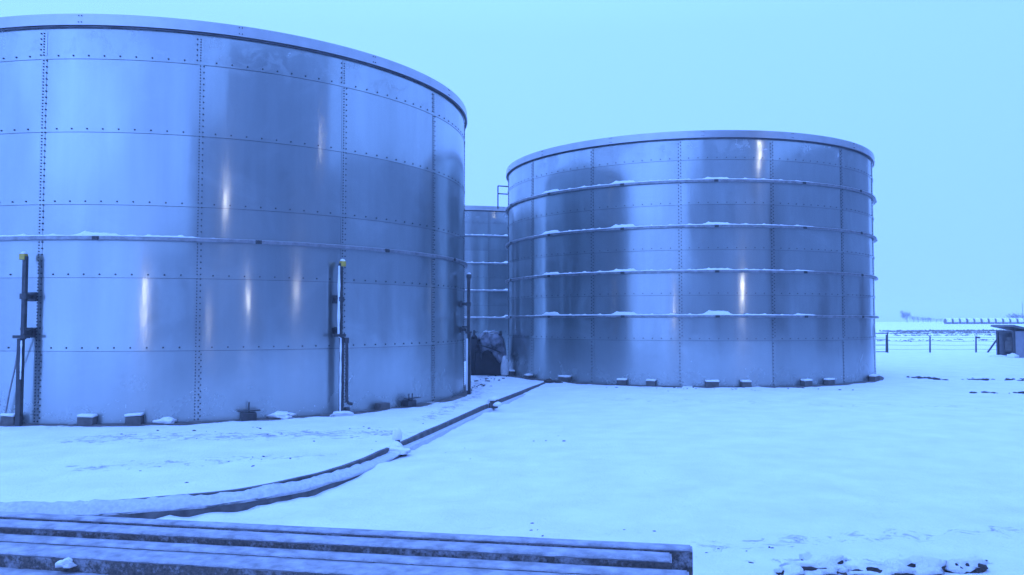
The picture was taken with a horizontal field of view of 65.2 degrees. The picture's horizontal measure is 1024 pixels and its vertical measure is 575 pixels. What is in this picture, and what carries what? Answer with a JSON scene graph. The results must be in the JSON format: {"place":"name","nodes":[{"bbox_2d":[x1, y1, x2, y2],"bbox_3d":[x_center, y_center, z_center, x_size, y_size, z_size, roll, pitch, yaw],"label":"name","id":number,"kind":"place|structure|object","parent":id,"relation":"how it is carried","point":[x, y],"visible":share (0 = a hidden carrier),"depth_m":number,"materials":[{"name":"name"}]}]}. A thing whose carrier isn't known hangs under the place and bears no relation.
{"place":"outdoors","nodes":[
{"label":"outdoors","id":0,"kind":"place"},
{"bbox_2d":[0,322,1023,574],"bbox_3d":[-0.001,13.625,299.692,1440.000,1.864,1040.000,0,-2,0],"label":"snow ground","id":1,"kind":"structure","parent":0,"point":[894,462],"depth_m":9.58,"materials":[{"name":"white snow"}]},
{"bbox_2d":[5,251,36,426],"bbox_3d":[-8.162,0.857,13.177,0.513,2.903,0.265,0,-2,6],"label":"gauge post","id":2,"kind":"object","parent":1,"relation":"on","point":[25,297],"visible":0.98,"depth_m":13.08,"materials":[{"name":"metal"}]},
{"bbox_2d":[0,447,400,518],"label":"board kerb","id":3,"kind":"structure","parent":1,"relation":"on","point":[231,500],"depth_m":7.78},
{"bbox_2d":[0,386,471,426],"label":"concrete footing","id":4,"kind":"object","parent":1,"relation":"on","point":[463,394],"visible":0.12,"depth_m":13.51,"materials":[{"name":"grey concrete"}]},
{"bbox_2d":[0,14,467,425],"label":"steel tank","id":5,"kind":"object","parent":4,"relation":"on","point":[193,213],"visible":0.98,"depth_m":13.77,"materials":[{"name":"silver metal"}]},
{"bbox_2d":[330,259,353,415],"bbox_3d":[-3.091,0.921,14.604,0.433,2.902,0.394,0,-2,-1],"label":"gauge post","id":6,"kind":"object","parent":1,"relation":"on","point":[338,299],"visible":0.98,"depth_m":14.59,"materials":[{"name":"metal"}]},
{"bbox_2d":[0,512,692,574],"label":"steel beam","id":7,"kind":"structure","parent":1,"relation":"on","point":[682,557],"depth_m":4.71,"materials":[{"name":"grey metal"}]},
{"bbox_2d":[388,427,410,455],"bbox_3d":[-1.522,2.098,10.778,0.356,0.413,0.375,-1,-3,27],"label":"snowy clod","id":8,"kind":"object","parent":1,"relation":"on","point":[396,446],"visible":0.87,"depth_m":10.78,"materials":[{"name":"white snow"}]},
{"bbox_2d":[400,404,492,449],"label":"board kerb","id":9,"kind":"structure","parent":1,"relation":"on","point":[418,440],"depth_m":12.95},
{"bbox_2d":[460,272,471,394],"bbox_3d":[-1.073,1.082,18.635,0.265,2.880,0.222,0,-2,6],"label":"gauge post","id":10,"kind":"object","parent":1,"relation":"on","point":[466,329],"visible":0.95,"depth_m":18.63,"materials":[{"name":"metal"}]},
{"bbox_2d":[471,330,477,374],"bbox_3d":[-1.201,2.059,25.336,0.260,1.420,0.260,0,-2,0],"label":"gas cylinder","id":11,"kind":"object","parent":1,"relation":"on","point":[474,341],"visible":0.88,"depth_m":25.22,"materials":[{"name":"paint"}]},
{"bbox_2d":[474,330,506,375],"bbox_3d":[-0.725,2.075,25.687,1.104,1.439,1.163,0,-2,0],"label":"covered machine","id":12,"kind":"object","parent":1,"relation":"on","point":[490,351],"visible":0.96,"depth_m":25.22,"materials":[{"name":"black rubber"}]},
{"bbox_2d":[486,396,501,407],"bbox_3d":[-0.363,2.352,16.387,0.201,0.242,0.405,2,-3,-44],"label":"marker stake","id":13,"kind":"object","parent":1,"relation":"on","point":[493,402],"visible":0.99,"depth_m":16.37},
{"bbox_2d":[501,356,508,374],"bbox_3d":[-0.221,2.442,25.116,0.272,0.612,0.257,0,-2,0],"label":"white sack","id":14,"kind":"object","parent":1,"relation":"on","point":[504,366],"visible":1,"depth_m":25.03,"materials":[{"name":"white plastic"}]},
{"bbox_2d":[489,382,545,409],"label":"board kerb","id":15,"kind":"structure","parent":1,"relation":"on","point":[508,399],"depth_m":18.52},
{"bbox_2d":[544,378,562,382],"bbox_3d":[1.152,2.614,22.305,0.566,0.156,0.257,-1,-3,24],"label":"soil clod","id":16,"kind":"object","parent":1,"relation":"on","point":[549,380],"visible":0.66,"depth_m":22.26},
{"bbox_2d":[115,375,1023,562],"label":"soil crumbs","id":17,"kind":"object","parent":1,"relation":"on","point":[984,379],"visible":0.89,"depth_m":21.04,"materials":[{"name":"brown soil"}]},
{"bbox_2d":[505,375,883,387],"bbox_3d":[5.720,2.931,26.719,12.160,0.206,12.160,0,-2,0],"label":"concrete footing","id":18,"kind":"object","parent":1,"relation":"on","point":[881,378],"visible":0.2,"depth_m":21.33,"materials":[{"name":"grey concrete"}]},
{"bbox_2d":[505,130,879,386],"bbox_3d":[5.723,-0.535,26.809,11.890,6.760,12.001,0,-2,0],"label":"steel tank","id":19,"kind":"object","parent":18,"relation":"on","point":[725,258],"visible":1,"depth_m":21.51,"materials":[{"name":"silver metal"}]},
{"bbox_2d":[774,564,804,574],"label":"snowy clod","id":20,"kind":"object","parent":1,"relation":"on","point":[791,569],"visible":1,"depth_m":5.32,"materials":[{"name":"snow"}]},
{"bbox_2d":[779,551,851,574],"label":"snowy clod","id":21,"kind":"object","parent":1,"relation":"on","point":[810,563],"visible":0.83,"depth_m":5.38,"materials":[{"name":"snow"}]},
{"bbox_2d":[829,553,850,560],"bbox_3d":[2.276,1.925,5.638,0.400,0.100,0.225,0,-2,-6],"label":"snowy clod","id":22,"kind":"object","parent":1,"relation":"on","point":[846,559],"visible":0.02,"depth_m":5.63,"materials":[{"name":"snow"}]},
{"bbox_2d":[842,559,901,574],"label":"snowy clod","id":23,"kind":"object","parent":1,"relation":"on","point":[861,567],"visible":0.94,"depth_m":5.35,"materials":[{"name":"snow"}]},
{"bbox_2d":[876,333,887,352],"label":"pipe gate","id":24,"kind":"structure","parent":1,"relation":"on","point":[883,339],"depth_m":43.80,"materials":[{"name":"metal"}]},
{"bbox_2d":[899,311,911,319],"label":"bare tree","id":25,"kind":"object","parent":1,"relation":"on","point":[902,315],"visible":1,"depth_m":299.35,"materials":[{"name":"brown plant"}]},
{"bbox_2d":[880,551,946,574],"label":"snowy clod","id":26,"kind":"object","parent":1,"relation":"on","point":[913,563],"visible":0.88,"depth_m":5.35,"materials":[{"name":"snow"}]},
{"bbox_2d":[908,316,933,321],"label":"bare tree","id":27,"kind":"object","parent":1,"relation":"on","point":[916,318],"visible":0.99,"depth_m":309.85,"materials":[{"name":"brown plant"}]},
{"bbox_2d":[876,335,995,352],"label":"wire fence","id":28,"kind":"object","parent":1,"relation":"on","point":[990,348],"visible":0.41,"depth_m":44.39,"materials":[{"name":"paint"}]},
{"bbox_2d":[877,329,1008,341],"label":"stubble rows","id":29,"kind":"object","parent":1,"relation":"on","point":[967,332],"visible":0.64,"depth_m":83.82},
{"bbox_2d":[951,318,958,323],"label":"round bale","id":30,"kind":"object","parent":1,"relation":"on","point":[955,320],"visible":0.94,"depth_m":177.33,"materials":[{"name":"plastic"}]},
{"bbox_2d":[958,318,965,323],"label":"round bale","id":31,"kind":"object","parent":1,"relation":"on","point":[962,320],"visible":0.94,"depth_m":177.39,"materials":[{"name":"plastic"}]},
{"bbox_2d":[945,554,987,573],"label":"snowy clod","id":32,"kind":"object","parent":1,"relation":"on","point":[967,563],"visible":0.83,"depth_m":5.40,"materials":[{"name":"snow"}]},
{"bbox_2d":[966,318,972,323],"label":"round bale","id":33,"kind":"object","parent":1,"relation":"on","point":[969,320],"visible":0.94,"depth_m":177.39,"materials":[{"name":"plastic"}]},
{"bbox_2d":[973,318,980,323],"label":"round bale","id":34,"kind":"object","parent":1,"relation":"on","point":[976,320],"visible":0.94,"depth_m":177.34,"materials":[{"name":"plastic"}]},
{"bbox_2d":[980,318,987,323],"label":"round bale","id":35,"kind":"object","parent":1,"relation":"on","point":[984,320],"visible":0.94,"depth_m":177.30,"materials":[{"name":"plastic"}]},
{"bbox_2d":[987,318,994,323],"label":"round bale","id":36,"kind":"object","parent":1,"relation":"on","point":[991,320],"visible":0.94,"depth_m":177.33,"materials":[{"name":"plastic"}]},
{"bbox_2d":[994,318,1001,323],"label":"round bale","id":37,"kind":"object","parent":1,"relation":"on","point":[998,320],"visible":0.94,"depth_m":177.37,"materials":[{"name":"plastic"}]},
{"bbox_2d":[1001,318,1008,323],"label":"round bale","id":38,"kind":"object","parent":1,"relation":"on","point":[1005,320],"visible":0.94,"depth_m":177.40,"materials":[{"name":"plastic"}]},
{"bbox_2d":[990,325,1023,357],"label":"roadside hut","id":39,"kind":"object","parent":1,"relation":"on","point":[1010,343],"visible":0.83,"depth_m":38.32,"materials":[{"name":"paint"}]},
{"bbox_2d":[1009,318,1016,323],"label":"round bale","id":40,"kind":"object","parent":1,"relation":"on","point":[1012,320],"visible":0.94,"depth_m":177.34,"materials":[{"name":"plastic"}]},
{"bbox_2d":[1006,311,1023,317],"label":"bare tree","id":41,"kind":"object","parent":1,"relation":"on","point":[1016,316],"visible":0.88,"depth_m":259.77,"materials":[{"name":"brown plant"}]},
{"bbox_2d":[1016,318,1023,323],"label":"round bale","id":42,"kind":"object","parent":1,"relation":"on","point":[1020,320],"visible":0.94,"depth_m":177.29,"materials":[{"name":"plastic"}]},
{"bbox_3d":[-2.549,1.773,4.755,6.900,0.153,0.335,0,-2,10],"label":"steel beam","id":43,"kind":"object","parent":1,"relation":"on","visible":0},
{"bbox_2d":[0,567,106,574],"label":"steel beam","id":44,"kind":"structure","parent":43,"relation":"on","point":[8,571],"depth_m":4.46,"materials":[{"name":"grey metal"}]},
{"bbox_2d":[0,542,577,574],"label":"steel beam","id":45,"kind":"structure","parent":44,"relation":"on","point":[108,561],"depth_m":4.39,"materials":[{"name":"grey metal"}]},
{"bbox_2d":[55,557,76,567],"bbox_3d":[-2.473,1.526,4.453,0.122,0.053,0.071,0,-2,0],"label":"snow lump","id":46,"kind":"object","parent":45,"relation":"attached to","point":[67,562],"visible":1,"depth_m":4.43,"materials":[{"name":"white snow"}]},
{"bbox_2d":[0,519,671,568],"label":"steel beam","id":47,"kind":"structure","parent":43,"relation":"on","point":[588,556],"depth_m":4.58,"materials":[{"name":"grey metal"}]},
{"bbox_2d":[0,533,688,574],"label":"steel beam","id":48,"kind":"structure","parent":43,"relation":"on","point":[352,557],"depth_m":4.45,"materials":[{"name":"grey metal"}]},
{"bbox_2d":[0,0,1023,321],"label":"sky","id":49,"kind":"structure","parent":0,"point":[934,89],"materials":[{"name":"blue"}]},
{"bbox_2d":[943,318,951,323],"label":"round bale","id":50,"kind":"object","parent":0,"point":[947,320],"visible":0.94,"depth_m":177.36,"materials":[{"name":"plastic"}]},
{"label":"concrete footing","id":51,"kind":"object","parent":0,"visible":0},
{"bbox_2d":[464,185,507,360],"bbox_3d":[-2.446,-0.413,40.642,12.173,7.648,12.194,0,-2,0],"label":"steel tank","id":52,"kind":"object","parent":51,"relation":"on","point":[486,242],"visible":0.09,"depth_m":34.82,"materials":[{"name":"silver metal"}]}
]}

